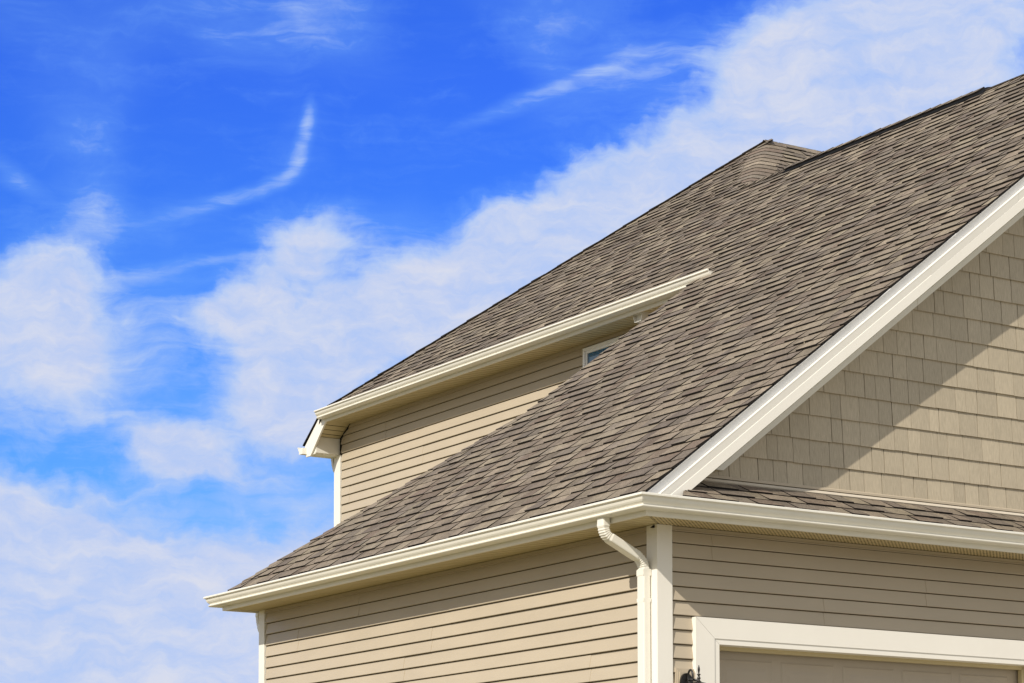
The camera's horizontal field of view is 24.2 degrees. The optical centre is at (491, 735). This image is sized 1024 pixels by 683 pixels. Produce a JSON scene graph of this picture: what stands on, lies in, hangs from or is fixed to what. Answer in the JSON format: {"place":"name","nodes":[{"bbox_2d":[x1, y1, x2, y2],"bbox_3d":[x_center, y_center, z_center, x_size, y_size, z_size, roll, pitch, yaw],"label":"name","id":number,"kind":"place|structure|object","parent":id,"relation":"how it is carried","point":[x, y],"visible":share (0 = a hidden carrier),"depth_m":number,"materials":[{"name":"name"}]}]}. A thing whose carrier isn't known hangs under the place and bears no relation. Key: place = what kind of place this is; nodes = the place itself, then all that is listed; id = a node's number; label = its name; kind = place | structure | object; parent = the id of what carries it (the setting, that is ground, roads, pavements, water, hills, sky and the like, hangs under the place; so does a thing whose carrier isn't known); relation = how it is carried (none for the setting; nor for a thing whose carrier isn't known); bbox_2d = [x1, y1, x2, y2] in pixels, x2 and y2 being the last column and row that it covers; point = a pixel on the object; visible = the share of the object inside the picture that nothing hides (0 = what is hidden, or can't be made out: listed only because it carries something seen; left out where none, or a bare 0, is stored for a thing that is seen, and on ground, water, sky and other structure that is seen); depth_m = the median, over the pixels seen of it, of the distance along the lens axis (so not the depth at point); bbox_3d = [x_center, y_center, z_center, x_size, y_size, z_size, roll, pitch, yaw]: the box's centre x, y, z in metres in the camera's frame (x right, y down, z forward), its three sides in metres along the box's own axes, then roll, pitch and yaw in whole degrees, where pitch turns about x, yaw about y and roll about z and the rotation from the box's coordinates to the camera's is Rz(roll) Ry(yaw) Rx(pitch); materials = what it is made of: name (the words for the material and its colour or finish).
{"place":"outdoors","nodes":[
{"label":"outdoors","id":0,"kind":"place"},
{"bbox_2d":[0,0,1023,682],"label":"sky","id":1,"kind":"structure","parent":0,"point":[221,221],"materials":[{"name":"blue"}]},
{"label":"ground","id":2,"kind":"structure","parent":0,"visible":0},
{"bbox_2d":[203,74,1023,682],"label":"house","id":3,"kind":"structure","parent":2,"relation":"on","point":[755,414],"depth_m":18.32,"materials":[{"name":"plastic"}]},
{"bbox_2d":[583,335,622,366],"bbox_3d":[1.294,-3.442,24.008,0.055,1.135,1.245,2,-4,-32],"label":"window","id":4,"kind":"structure","parent":3,"relation":"in","point":[590,353],"depth_m":24.40,"materials":[{"name":"plastic"}]},
{"bbox_2d":[675,665,703,682],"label":"wall lantern","id":5,"kind":"object","parent":3,"relation":"attached to","point":[685,675],"depth_m":16.59,"materials":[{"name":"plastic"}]},
{"bbox_2d":[719,651,1017,682],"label":"garage door","id":6,"kind":"structure","parent":3,"relation":"in","point":[735,667],"depth_m":17.56,"materials":[{"name":"paint"}]}
]}

